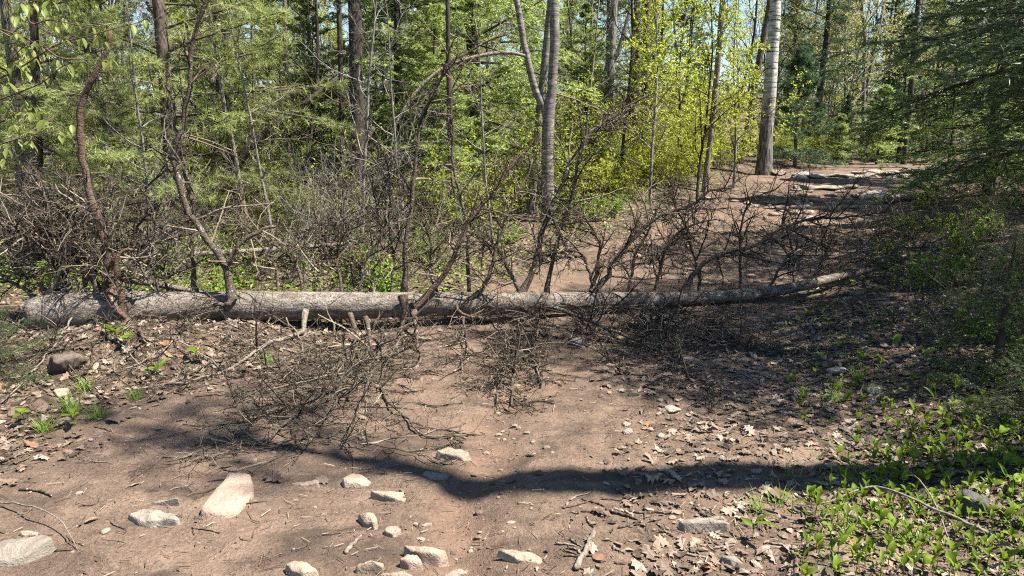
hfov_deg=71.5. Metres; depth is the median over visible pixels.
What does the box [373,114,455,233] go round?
leafy shrub
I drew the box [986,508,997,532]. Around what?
leafy plant
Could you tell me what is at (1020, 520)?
leafy plant
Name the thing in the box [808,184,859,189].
rock ledge
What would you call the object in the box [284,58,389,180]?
leafy shrub
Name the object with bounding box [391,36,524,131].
leaning dead stem
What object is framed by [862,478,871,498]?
leafy plant
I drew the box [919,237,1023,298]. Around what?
bare shrub
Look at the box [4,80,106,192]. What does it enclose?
leafy shrub
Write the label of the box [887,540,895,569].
leafy plant
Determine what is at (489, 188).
leafy shrub
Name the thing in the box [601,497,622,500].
stick
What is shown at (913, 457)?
leafy plant
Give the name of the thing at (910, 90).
dark tree
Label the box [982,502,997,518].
leafy plant
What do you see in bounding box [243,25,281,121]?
broadleaf tree
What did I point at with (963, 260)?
seedling clump
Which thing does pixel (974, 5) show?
fir tree
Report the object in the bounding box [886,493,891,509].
leafy plant
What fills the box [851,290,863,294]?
rock
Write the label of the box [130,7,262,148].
leafy sapling
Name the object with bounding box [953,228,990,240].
seedling clump
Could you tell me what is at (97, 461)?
stick
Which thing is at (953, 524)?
leafy plant
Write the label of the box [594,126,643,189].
leafy shrub
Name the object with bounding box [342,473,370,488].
rock
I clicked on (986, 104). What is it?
fir
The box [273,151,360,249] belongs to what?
bare shrub
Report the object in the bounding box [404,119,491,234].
leafy shrub
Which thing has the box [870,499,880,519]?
leafy plant
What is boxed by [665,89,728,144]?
leafy shrub
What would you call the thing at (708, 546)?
stick
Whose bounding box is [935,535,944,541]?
leafy plant
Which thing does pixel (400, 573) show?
rock
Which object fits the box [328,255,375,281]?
seedling clump
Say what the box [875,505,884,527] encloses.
leafy plant
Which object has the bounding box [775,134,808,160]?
leafy shrub
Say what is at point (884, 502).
undergrowth
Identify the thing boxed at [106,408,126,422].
dry leaf
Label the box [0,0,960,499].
fallen tree
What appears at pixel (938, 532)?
leafy plant
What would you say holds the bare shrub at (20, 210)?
on the ground
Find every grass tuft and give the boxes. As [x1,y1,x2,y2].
[22,409,64,432]
[45,384,86,415]
[70,370,100,391]
[81,401,117,420]
[124,385,146,400]
[258,350,280,362]
[742,489,775,513]
[762,477,794,507]
[781,459,805,477]
[790,382,816,397]
[822,383,844,402]
[824,497,870,532]
[846,359,877,383]
[896,512,939,546]
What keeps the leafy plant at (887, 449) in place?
on the ground
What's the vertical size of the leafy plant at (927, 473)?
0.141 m
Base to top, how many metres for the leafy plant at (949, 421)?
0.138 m
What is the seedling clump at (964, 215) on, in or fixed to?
on the ground
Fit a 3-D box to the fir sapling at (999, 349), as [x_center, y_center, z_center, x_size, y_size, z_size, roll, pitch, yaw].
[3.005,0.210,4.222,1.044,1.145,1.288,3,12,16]
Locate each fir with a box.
[110,0,159,129]
[344,0,388,143]
[373,0,417,111]
[557,0,593,141]
[560,0,648,126]
[617,0,673,126]
[658,0,732,138]
[675,26,711,140]
[755,9,816,143]
[758,6,813,135]
[848,0,925,149]
[940,4,1018,147]
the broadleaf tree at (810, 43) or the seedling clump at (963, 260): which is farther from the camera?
the broadleaf tree at (810, 43)
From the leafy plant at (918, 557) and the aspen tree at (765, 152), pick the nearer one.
the leafy plant at (918, 557)
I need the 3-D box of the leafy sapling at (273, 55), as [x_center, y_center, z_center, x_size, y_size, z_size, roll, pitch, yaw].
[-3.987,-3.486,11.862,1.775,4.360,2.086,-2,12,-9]
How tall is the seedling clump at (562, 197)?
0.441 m
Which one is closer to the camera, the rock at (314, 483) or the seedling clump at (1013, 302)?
the rock at (314, 483)
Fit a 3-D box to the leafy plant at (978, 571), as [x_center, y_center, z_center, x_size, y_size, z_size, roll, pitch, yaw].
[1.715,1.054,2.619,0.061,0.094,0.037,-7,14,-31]
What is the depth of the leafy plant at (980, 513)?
2.94 m
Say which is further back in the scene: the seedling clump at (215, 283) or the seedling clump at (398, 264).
the seedling clump at (398, 264)
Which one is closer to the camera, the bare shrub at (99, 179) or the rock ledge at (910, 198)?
the bare shrub at (99, 179)
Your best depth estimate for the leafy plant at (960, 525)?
2.91 m
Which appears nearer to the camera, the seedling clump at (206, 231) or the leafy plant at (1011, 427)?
the leafy plant at (1011, 427)
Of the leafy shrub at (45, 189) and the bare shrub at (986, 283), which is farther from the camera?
the leafy shrub at (45, 189)
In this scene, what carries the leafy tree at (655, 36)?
on the ground
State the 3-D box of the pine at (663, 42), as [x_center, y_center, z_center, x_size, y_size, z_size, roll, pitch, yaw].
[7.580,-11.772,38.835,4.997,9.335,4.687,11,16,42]
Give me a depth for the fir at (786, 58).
45.47 m
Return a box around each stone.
[99,527,110,533]
[622,421,630,426]
[622,428,632,434]
[657,433,664,437]
[768,212,781,215]
[775,206,788,210]
[802,210,813,214]
[806,195,819,197]
[809,198,823,201]
[825,193,837,195]
[849,205,858,208]
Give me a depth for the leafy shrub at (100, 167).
12.28 m
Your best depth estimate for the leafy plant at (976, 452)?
3.34 m
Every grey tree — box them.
[208,17,226,201]
[263,0,326,200]
[525,0,565,213]
[557,0,641,191]
[687,0,742,192]
[838,0,910,155]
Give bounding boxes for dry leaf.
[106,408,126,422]
[262,470,282,481]
[769,486,788,501]
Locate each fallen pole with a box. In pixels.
[121,262,201,291]
[186,241,350,275]
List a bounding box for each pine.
[157,5,200,149]
[241,3,301,121]
[261,2,332,142]
[364,0,496,153]
[445,0,525,155]
[493,0,596,144]
[494,12,559,146]
[557,0,624,141]
[621,0,682,147]
[724,0,859,154]
[805,1,878,143]
[853,10,915,151]
[916,20,968,152]
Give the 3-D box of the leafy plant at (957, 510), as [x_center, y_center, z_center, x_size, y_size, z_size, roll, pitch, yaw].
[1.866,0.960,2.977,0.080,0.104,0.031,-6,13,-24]
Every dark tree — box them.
[0,0,61,270]
[287,0,350,211]
[404,0,496,235]
[625,0,671,176]
[641,0,698,175]
[737,0,799,163]
[865,0,941,164]
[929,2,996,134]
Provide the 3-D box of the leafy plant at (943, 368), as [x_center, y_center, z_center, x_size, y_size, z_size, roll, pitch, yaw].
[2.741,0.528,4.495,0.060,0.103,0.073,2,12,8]
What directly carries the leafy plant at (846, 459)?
on the ground
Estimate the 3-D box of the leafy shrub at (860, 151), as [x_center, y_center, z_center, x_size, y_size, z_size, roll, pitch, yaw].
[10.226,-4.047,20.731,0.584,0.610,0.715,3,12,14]
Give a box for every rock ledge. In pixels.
[771,170,812,175]
[793,172,909,178]
[793,183,809,189]
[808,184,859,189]
[852,169,924,173]
[852,191,899,198]
[882,195,922,203]
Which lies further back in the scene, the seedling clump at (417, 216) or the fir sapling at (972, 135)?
the fir sapling at (972, 135)
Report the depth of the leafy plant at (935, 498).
3.08 m
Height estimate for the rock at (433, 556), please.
0.081 m
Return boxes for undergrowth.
[0,168,1023,575]
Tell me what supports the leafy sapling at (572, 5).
on the ground
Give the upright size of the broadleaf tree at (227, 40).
9.989 m
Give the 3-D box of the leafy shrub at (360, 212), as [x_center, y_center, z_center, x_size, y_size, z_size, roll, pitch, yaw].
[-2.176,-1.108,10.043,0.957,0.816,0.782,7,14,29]
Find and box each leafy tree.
[0,3,50,155]
[138,0,201,143]
[311,0,366,144]
[461,0,519,125]
[616,0,688,119]
[651,0,719,124]
[722,3,781,155]
[811,12,866,129]
[813,8,869,136]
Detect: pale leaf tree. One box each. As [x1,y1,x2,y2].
[757,0,869,126]
[781,0,933,137]
[796,0,930,154]
[804,0,924,155]
[856,0,957,107]
[888,0,979,152]
[902,0,996,150]
[918,0,1019,155]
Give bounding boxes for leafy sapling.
[0,1,103,179]
[21,0,160,168]
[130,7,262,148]
[208,0,327,182]
[249,0,345,177]
[334,0,431,152]
[374,3,502,150]
[532,0,629,151]
[558,0,684,145]
[577,0,719,204]
[614,0,728,167]
[647,0,763,200]
[674,0,811,188]
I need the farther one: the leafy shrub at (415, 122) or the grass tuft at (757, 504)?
the leafy shrub at (415, 122)
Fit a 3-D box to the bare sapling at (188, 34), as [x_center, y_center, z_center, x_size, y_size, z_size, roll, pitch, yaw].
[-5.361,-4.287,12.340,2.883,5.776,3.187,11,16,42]
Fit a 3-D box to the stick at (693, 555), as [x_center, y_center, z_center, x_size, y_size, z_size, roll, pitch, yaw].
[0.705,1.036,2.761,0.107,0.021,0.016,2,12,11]
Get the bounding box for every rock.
[0,535,55,566]
[19,530,38,536]
[48,352,87,373]
[53,388,69,397]
[128,509,180,528]
[149,498,179,505]
[200,472,253,517]
[285,561,318,575]
[292,479,319,487]
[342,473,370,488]
[355,560,384,573]
[358,512,377,529]
[370,491,405,501]
[380,571,412,575]
[384,526,400,537]
[400,554,422,569]
[403,545,448,566]
[422,523,431,526]
[423,471,448,479]
[435,447,470,460]
[443,569,467,575]
[496,549,541,563]
[517,501,531,504]
[568,337,583,345]
[603,330,624,338]
[665,405,680,412]
[678,517,729,532]
[681,356,702,364]
[718,555,744,570]
[826,366,846,374]
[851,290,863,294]
[864,385,883,394]
[960,489,989,515]
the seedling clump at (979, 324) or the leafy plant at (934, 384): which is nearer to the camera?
the leafy plant at (934, 384)
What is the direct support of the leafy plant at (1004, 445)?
on the ground
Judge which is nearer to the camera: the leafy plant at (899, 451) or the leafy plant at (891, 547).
the leafy plant at (891, 547)
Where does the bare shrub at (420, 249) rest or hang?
on the ground
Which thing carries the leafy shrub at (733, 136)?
on the ground
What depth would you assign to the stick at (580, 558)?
2.71 m
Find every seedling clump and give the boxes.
[0,264,8,285]
[23,259,82,287]
[30,253,78,278]
[75,261,131,290]
[100,236,154,266]
[157,236,232,278]
[187,218,217,241]
[194,226,254,264]
[197,273,225,290]
[208,256,266,288]
[234,225,288,268]
[262,208,301,229]
[277,237,318,268]
[282,209,323,239]
[326,224,367,251]
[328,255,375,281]
[343,243,406,288]
[348,240,378,259]
[365,266,402,291]
[378,224,447,259]
[385,255,412,273]
[396,199,455,231]
[408,228,448,251]
[423,251,461,271]
[460,216,489,234]
[467,191,509,219]
[495,225,524,243]
[501,193,528,210]
[551,209,587,229]
[554,187,579,211]
[572,192,621,219]
[601,193,627,213]
[864,252,895,269]
[870,232,913,259]
[880,251,960,288]
[886,211,928,236]
[906,185,944,208]
[921,246,980,270]
[923,212,965,230]
[931,218,991,254]
[942,207,989,227]
[944,255,979,274]
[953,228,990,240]
[954,300,1023,342]
[959,215,1008,237]
[967,194,1011,217]
[969,209,1004,228]
[988,295,1023,329]
[996,251,1023,284]
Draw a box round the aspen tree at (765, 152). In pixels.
[754,0,780,174]
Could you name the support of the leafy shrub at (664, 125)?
on the ground
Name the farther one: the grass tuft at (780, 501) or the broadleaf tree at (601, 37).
the broadleaf tree at (601, 37)
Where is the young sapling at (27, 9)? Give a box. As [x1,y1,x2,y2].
[0,0,148,169]
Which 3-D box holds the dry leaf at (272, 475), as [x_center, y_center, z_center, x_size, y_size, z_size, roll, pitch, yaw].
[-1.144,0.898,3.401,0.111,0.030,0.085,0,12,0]
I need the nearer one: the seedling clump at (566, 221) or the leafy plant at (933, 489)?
the leafy plant at (933, 489)
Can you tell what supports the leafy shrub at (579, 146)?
on the ground
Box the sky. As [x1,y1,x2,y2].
[0,0,1017,93]
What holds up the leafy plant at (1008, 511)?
on the ground
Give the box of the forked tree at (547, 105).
[514,0,624,222]
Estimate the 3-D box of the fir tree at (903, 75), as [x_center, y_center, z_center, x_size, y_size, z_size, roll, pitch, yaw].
[11.016,-5.410,19.783,2.240,4.284,2.273,7,14,28]
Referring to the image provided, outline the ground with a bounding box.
[0,93,1023,575]
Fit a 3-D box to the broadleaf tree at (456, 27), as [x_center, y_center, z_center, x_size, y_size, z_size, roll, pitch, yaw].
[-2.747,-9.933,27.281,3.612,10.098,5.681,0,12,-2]
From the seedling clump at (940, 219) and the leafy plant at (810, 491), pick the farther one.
the seedling clump at (940, 219)
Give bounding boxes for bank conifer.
[859,0,1023,204]
[936,0,1023,168]
[969,130,1023,207]
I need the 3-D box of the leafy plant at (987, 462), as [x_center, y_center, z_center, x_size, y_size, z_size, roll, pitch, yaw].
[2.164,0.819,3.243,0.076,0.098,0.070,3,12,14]
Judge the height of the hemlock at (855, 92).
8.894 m
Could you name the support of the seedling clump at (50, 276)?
on the ground
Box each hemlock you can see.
[39,0,158,160]
[130,0,205,154]
[312,27,350,149]
[334,0,394,153]
[418,0,503,150]
[682,44,731,155]
[822,8,876,142]
[866,0,970,155]
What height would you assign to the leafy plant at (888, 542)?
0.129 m
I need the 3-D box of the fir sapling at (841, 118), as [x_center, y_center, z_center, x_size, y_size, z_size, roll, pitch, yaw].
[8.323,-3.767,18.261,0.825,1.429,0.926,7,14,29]
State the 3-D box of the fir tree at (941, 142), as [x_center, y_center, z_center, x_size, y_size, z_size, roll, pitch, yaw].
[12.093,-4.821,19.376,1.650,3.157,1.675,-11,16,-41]
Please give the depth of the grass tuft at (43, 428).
3.95 m
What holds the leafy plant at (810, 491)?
on the ground
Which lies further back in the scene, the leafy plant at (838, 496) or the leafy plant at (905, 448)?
the leafy plant at (905, 448)
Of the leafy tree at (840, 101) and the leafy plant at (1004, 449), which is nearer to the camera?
the leafy plant at (1004, 449)
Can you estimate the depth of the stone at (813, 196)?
12.81 m
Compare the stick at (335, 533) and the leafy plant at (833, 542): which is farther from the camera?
the stick at (335, 533)
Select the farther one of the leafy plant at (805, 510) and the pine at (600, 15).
the pine at (600, 15)
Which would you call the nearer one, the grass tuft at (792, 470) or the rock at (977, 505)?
the rock at (977, 505)
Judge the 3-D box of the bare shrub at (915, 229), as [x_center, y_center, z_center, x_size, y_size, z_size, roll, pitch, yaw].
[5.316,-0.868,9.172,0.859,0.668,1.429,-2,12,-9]
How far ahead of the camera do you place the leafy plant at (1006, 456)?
3.19 m
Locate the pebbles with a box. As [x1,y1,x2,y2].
[28,262,930,575]
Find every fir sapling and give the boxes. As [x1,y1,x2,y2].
[0,303,63,391]
[823,113,852,164]
[827,95,864,161]
[854,84,907,164]
[914,226,1023,403]
[944,344,1023,439]
[958,103,1010,159]
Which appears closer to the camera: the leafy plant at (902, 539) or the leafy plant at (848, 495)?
the leafy plant at (902, 539)
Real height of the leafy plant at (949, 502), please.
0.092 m
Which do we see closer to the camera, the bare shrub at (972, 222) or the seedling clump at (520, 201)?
the bare shrub at (972, 222)
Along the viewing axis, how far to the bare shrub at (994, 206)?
9.40 m
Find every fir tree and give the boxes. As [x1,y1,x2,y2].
[751,0,890,155]
[844,0,1023,158]
[856,0,1023,214]
[859,12,945,163]
[916,64,983,162]
[941,0,1023,185]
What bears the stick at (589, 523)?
on the ground
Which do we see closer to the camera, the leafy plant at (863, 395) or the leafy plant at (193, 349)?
the leafy plant at (863, 395)
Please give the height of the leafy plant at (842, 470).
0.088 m
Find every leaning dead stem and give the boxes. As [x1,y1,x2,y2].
[221,56,343,188]
[333,111,383,190]
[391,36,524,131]
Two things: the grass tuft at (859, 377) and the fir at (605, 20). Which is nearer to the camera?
the grass tuft at (859, 377)
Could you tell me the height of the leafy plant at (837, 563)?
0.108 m
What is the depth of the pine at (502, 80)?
28.09 m
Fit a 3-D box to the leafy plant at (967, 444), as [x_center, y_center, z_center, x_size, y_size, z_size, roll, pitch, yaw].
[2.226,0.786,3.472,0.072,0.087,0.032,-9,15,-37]
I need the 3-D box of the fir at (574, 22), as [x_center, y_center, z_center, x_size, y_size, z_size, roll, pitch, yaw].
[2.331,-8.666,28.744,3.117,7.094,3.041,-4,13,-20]
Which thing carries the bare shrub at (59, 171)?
on the ground
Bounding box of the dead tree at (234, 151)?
[145,49,325,233]
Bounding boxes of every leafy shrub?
[0,91,74,190]
[0,104,73,203]
[0,157,25,221]
[0,162,102,239]
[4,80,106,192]
[44,151,99,196]
[57,142,141,189]
[101,117,201,196]
[131,126,243,210]
[137,98,248,205]
[146,64,309,223]
[196,113,275,207]
[221,142,320,242]
[235,66,306,177]
[240,125,305,197]
[249,122,408,237]
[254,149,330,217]
[261,129,304,203]
[267,100,346,188]
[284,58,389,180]
[291,111,371,193]
[321,142,411,206]
[323,193,381,232]
[334,75,393,155]
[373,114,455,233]
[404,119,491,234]
[433,164,496,226]
[463,153,529,228]
[471,153,516,201]
[478,125,538,211]
[481,139,539,196]
[484,106,524,162]
[489,132,532,192]
[491,64,599,211]
[494,136,540,179]
[518,79,584,167]
[518,92,647,193]
[527,100,649,199]
[541,138,578,198]
[555,132,617,204]
[556,107,630,189]
[557,94,644,193]
[577,106,647,178]
[587,160,623,193]
[591,100,676,192]
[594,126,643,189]
[596,87,655,179]
[610,157,662,202]
[613,144,670,186]
[616,66,687,161]
[617,113,655,171]
[618,112,667,181]
[621,127,680,187]
[622,93,704,153]
[629,118,678,176]
[638,101,696,183]
[640,72,693,145]
[641,103,703,179]
[649,118,718,173]
[656,94,755,174]
[659,131,692,167]
[659,145,697,184]
[660,61,749,162]
[660,84,716,134]
[663,137,704,179]
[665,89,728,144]
[669,62,763,168]
[673,131,722,175]
[702,69,759,166]
[702,105,759,161]
[712,139,756,166]
[715,89,809,164]
[773,109,807,148]
[773,125,790,153]
[773,126,793,160]
[775,124,818,158]
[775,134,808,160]
[788,113,811,156]
[799,136,820,152]
[800,109,830,150]
[808,116,832,150]
[814,130,850,158]
[820,119,836,156]
[848,137,861,159]
[854,143,864,157]
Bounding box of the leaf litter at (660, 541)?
[0,183,1023,575]
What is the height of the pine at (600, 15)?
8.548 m
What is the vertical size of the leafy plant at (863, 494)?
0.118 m
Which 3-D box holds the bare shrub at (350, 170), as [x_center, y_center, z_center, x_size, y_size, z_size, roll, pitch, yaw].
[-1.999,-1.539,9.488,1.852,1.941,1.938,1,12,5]
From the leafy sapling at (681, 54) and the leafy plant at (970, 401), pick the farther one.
the leafy sapling at (681, 54)
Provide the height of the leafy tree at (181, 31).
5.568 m
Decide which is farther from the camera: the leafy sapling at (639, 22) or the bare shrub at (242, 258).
the leafy sapling at (639, 22)
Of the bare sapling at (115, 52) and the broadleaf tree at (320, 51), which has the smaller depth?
the bare sapling at (115, 52)
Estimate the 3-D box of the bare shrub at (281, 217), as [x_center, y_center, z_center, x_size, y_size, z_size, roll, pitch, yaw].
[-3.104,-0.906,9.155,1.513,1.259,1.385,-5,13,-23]
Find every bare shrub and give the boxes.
[0,101,135,257]
[0,130,71,248]
[0,132,97,277]
[0,134,75,216]
[0,243,37,273]
[30,122,123,210]
[45,119,213,266]
[57,133,141,243]
[72,141,208,290]
[98,159,251,285]
[154,168,296,267]
[207,195,262,234]
[218,175,321,243]
[230,126,393,252]
[246,134,357,287]
[248,203,352,267]
[257,161,372,235]
[265,183,449,291]
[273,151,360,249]
[289,123,429,256]
[299,107,416,236]
[317,154,441,269]
[330,187,420,259]
[336,135,428,227]
[346,162,456,244]
[358,184,506,275]
[382,220,455,264]
[412,140,500,240]
[855,271,967,330]
[862,247,912,271]
[870,184,940,231]
[874,263,990,308]
[877,201,949,239]
[885,279,1022,343]
[886,230,956,278]
[888,209,941,233]
[894,212,949,254]
[912,215,954,236]
[914,197,963,227]
[915,237,1022,317]
[917,206,994,252]
[919,191,982,219]
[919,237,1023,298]
[919,242,983,266]
[931,197,1004,238]
[934,185,974,211]
[937,195,1023,267]
[945,194,1023,228]
[945,215,1022,257]
[951,207,1022,235]
[951,241,1021,281]
[955,176,1023,226]
[958,179,1023,247]
[965,176,1023,208]
[993,183,1023,211]
[994,232,1023,265]
[1007,216,1023,242]
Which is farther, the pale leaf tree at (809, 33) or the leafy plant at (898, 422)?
the pale leaf tree at (809, 33)
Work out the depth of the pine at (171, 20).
33.78 m
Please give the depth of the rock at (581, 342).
5.62 m
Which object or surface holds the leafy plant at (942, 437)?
on the ground
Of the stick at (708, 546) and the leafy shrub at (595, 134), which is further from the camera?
the leafy shrub at (595, 134)
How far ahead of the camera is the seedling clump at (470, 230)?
9.78 m
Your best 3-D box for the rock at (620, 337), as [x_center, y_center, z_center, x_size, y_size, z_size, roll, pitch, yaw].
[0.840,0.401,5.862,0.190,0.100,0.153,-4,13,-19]
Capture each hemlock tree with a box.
[125,0,346,189]
[247,0,379,211]
[277,0,523,224]
[301,0,619,229]
[374,0,508,231]
[538,1,635,192]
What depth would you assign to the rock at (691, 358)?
5.21 m
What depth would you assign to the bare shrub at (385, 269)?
7.25 m
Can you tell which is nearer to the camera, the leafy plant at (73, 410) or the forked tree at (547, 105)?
the leafy plant at (73, 410)
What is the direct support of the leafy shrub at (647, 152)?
on the ground
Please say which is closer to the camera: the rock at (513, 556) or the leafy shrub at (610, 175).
the rock at (513, 556)
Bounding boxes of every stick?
[0,501,77,549]
[19,487,51,495]
[83,459,113,462]
[191,527,220,532]
[322,532,350,534]
[344,534,361,553]
[554,542,575,545]
[562,501,587,507]
[563,553,593,556]
[570,491,590,500]
[573,530,595,569]
[580,510,596,511]
[581,498,604,506]
[586,515,594,526]
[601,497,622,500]
[605,508,637,519]
[612,545,625,552]
[618,523,641,527]
[622,486,631,498]
[626,509,674,513]
[633,518,661,522]
[644,504,646,518]
[658,529,672,537]
[681,551,705,557]
[704,541,716,551]
[711,544,734,548]
[718,534,748,538]
[769,542,782,545]
[788,546,798,573]
[792,547,817,550]
[806,485,1016,547]
[811,399,851,406]
[882,453,961,570]
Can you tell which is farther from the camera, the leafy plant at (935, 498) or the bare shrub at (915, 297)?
the bare shrub at (915, 297)
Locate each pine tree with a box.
[0,0,200,221]
[0,0,371,287]
[15,0,207,274]
[136,0,314,263]
[294,0,424,237]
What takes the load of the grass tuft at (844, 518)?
on the ground
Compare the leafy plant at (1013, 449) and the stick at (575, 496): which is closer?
the stick at (575, 496)
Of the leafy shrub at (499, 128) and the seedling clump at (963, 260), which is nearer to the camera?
the seedling clump at (963, 260)
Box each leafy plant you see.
[11,408,29,418]
[58,406,81,426]
[104,326,125,340]
[119,332,134,346]
[144,358,167,377]
[186,346,207,358]
[740,514,776,540]
[777,490,808,515]
[785,374,796,384]
[793,547,812,564]
[794,397,809,408]
[798,562,819,575]
[800,409,808,421]
[802,507,814,527]
[803,528,810,557]
[805,522,815,536]
[807,485,815,510]
[810,486,822,510]
[810,491,830,520]
[811,530,825,552]
[816,351,826,358]
[817,540,824,563]
[820,504,829,529]
[821,521,837,548]
[828,537,840,568]
[829,473,834,492]
[830,504,834,523]
[832,379,841,401]
[833,554,849,573]
[835,488,845,511]
[835,504,843,521]
[836,524,854,543]
[836,531,848,554]
[837,444,842,460]
[837,465,850,480]
[839,455,852,468]
[839,498,849,515]
[841,478,846,494]
[843,390,851,403]
[846,483,860,501]
[846,490,853,504]
[846,505,851,527]
[847,542,861,565]
[850,434,861,441]
[851,535,863,542]
[852,501,864,516]
[853,461,864,481]
[854,550,865,575]
[856,409,861,419]
[857,348,868,365]
[857,506,864,529]
[858,484,867,507]
[860,391,866,402]
[861,469,868,486]
[861,516,875,537]
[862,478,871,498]
[862,541,870,565]
[863,467,872,478]
[865,535,878,557]
[866,448,878,468]
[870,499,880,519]
[872,475,884,484]
[872,485,883,505]
[872,510,890,533]
[875,457,885,485]
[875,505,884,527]
[877,353,884,373]
[879,400,885,420]
[879,464,885,479]
[879,548,883,575]
[882,535,896,560]
[883,479,890,493]
[884,396,895,416]
[884,435,894,446]
[884,519,901,538]
[884,526,888,548]
[885,445,890,464]
[885,453,891,465]
[885,513,901,532]
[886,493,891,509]
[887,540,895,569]
[889,469,898,480]
[889,480,899,493]
[890,417,902,438]
[890,461,897,470]
[891,493,896,512]
[892,334,901,349]
[893,460,908,475]
[896,446,902,461]
[896,501,908,519]
[898,530,908,550]
[898,552,911,575]
[900,483,912,507]
[902,444,909,463]
[902,467,912,490]
[903,438,911,455]
[904,548,919,560]
[905,524,914,540]
[907,497,925,523]
[908,452,917,472]
[909,371,916,382]
[909,398,914,416]
[909,481,919,498]
[909,553,924,575]
[911,447,924,467]
[912,406,920,417]
[912,422,915,439]
[912,542,923,559]
[914,435,929,449]
[915,492,924,510]
[916,468,922,481]
[917,526,932,545]
[919,410,932,432]
[919,422,926,435]
[919,532,929,553]
[922,467,933,489]
[922,553,931,567]
[925,387,936,408]
[926,445,938,457]
[926,552,939,575]
[928,377,942,396]
[928,435,939,445]
[928,462,933,472]
[928,487,939,493]
[930,542,941,563]
[931,425,940,443]
[931,494,939,513]
[931,526,944,539]
[935,529,942,536]
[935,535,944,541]
[936,540,944,568]
[937,405,943,419]
[937,418,943,432]
[937,441,951,453]
[937,463,957,478]
[937,505,949,521]
[937,513,941,528]
[939,432,945,450]
[940,475,947,494]
[941,363,951,372]
[941,410,950,428]
[941,453,949,467]
[945,537,963,552]
[945,549,967,571]
[946,418,954,437]
[946,427,951,441]
[946,472,954,489]
[946,496,953,509]
[950,395,962,419]
[950,519,959,542]
[950,521,964,536]
[951,503,962,523]
[952,448,967,465]
[952,449,963,469]
[954,375,960,395]
[954,563,960,575]
[955,430,961,452]
[955,492,961,506]
[956,457,966,479]
[959,431,973,449]
[960,529,969,545]
[962,412,966,429]
[962,424,969,438]
[962,471,976,488]
[964,496,983,503]
[964,524,976,552]
[965,395,974,419]
[965,442,972,454]
[965,455,982,471]
[966,447,982,466]
[967,470,982,477]
[967,506,979,529]
[967,547,985,565]
[969,532,977,559]
[970,452,987,472]
[971,563,982,575]
[974,479,988,492]
[975,418,982,440]
[976,415,983,431]
[976,486,989,492]
[977,545,995,567]
[978,455,993,474]
[978,508,988,522]
[980,535,987,551]
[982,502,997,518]
[983,437,990,453]
[984,444,1001,464]
[985,473,1001,497]
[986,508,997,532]
[987,534,996,559]
[993,457,1002,469]
[994,478,1005,491]
[995,376,1001,387]
[995,490,1002,504]
[995,532,1002,547]
[995,546,1007,573]
[997,425,1010,448]
[997,440,1020,452]
[998,462,1011,480]
[1000,446,1006,462]
[1000,560,1012,575]
[1001,453,1012,477]
[1001,526,1020,543]
[1001,549,1021,560]
[1004,506,1014,534]
[1006,424,1019,435]
[1006,473,1021,489]
[1006,499,1023,515]
[1006,546,1023,561]
[1007,482,1013,499]
[1008,444,1017,463]
[1009,501,1023,522]
[1011,420,1020,424]
[1011,454,1022,473]
[1015,557,1022,571]
[1017,515,1023,530]
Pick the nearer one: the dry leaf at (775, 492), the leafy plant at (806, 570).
the leafy plant at (806, 570)
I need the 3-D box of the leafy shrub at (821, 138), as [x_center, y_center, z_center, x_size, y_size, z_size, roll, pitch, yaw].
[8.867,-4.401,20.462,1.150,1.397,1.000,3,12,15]
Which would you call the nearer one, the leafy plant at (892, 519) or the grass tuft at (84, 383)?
the leafy plant at (892, 519)
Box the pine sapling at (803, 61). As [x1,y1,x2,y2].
[750,43,843,169]
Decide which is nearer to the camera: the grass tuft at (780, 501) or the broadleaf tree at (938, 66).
the grass tuft at (780, 501)
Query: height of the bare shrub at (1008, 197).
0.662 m
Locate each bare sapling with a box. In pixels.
[0,0,142,244]
[0,0,155,232]
[0,0,161,233]
[2,0,161,236]
[32,0,207,272]
[114,0,266,230]
[116,0,314,219]
[128,1,273,197]
[130,0,307,194]
[161,0,321,258]
[212,0,362,226]
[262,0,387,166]
[272,0,454,241]
[312,0,449,232]
[417,3,531,241]
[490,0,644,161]
[538,0,668,197]
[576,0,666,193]
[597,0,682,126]
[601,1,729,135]
[689,0,783,158]
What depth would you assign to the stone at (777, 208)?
11.69 m
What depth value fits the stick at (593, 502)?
3.15 m
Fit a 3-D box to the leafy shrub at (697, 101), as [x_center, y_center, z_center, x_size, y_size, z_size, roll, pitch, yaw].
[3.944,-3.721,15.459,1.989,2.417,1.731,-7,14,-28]
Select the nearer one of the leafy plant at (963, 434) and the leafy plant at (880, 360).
the leafy plant at (963, 434)
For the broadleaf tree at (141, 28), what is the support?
on the ground
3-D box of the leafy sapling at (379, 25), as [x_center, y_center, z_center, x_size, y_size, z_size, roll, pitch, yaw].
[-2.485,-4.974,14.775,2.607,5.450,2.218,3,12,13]
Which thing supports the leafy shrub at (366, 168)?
on the ground
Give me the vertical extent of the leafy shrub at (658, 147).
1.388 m
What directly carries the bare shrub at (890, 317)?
on the ground
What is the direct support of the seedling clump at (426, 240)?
on the ground
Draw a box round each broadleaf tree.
[0,0,56,102]
[0,0,74,138]
[0,2,65,135]
[4,0,121,155]
[40,0,185,151]
[66,1,174,119]
[104,1,152,87]
[117,0,202,81]
[137,3,232,107]
[139,1,205,98]
[172,5,283,111]
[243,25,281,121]
[268,0,347,148]
[288,2,347,63]
[301,0,346,131]
[306,0,370,106]
[401,0,484,62]
[464,0,543,140]
[478,0,557,135]
[481,0,546,123]
[482,0,627,103]
[482,2,521,134]
[507,2,588,133]
[579,1,629,75]
[600,4,662,82]
[624,0,708,73]
[624,4,685,120]
[695,0,789,150]
[725,0,833,118]
[726,0,789,146]
[742,0,829,129]
[753,0,816,137]
[779,0,880,152]
[780,1,843,105]
[790,0,869,155]
[796,0,874,124]
[826,0,913,158]
[863,0,959,147]
[867,0,918,88]
[879,0,983,127]
[902,0,1023,152]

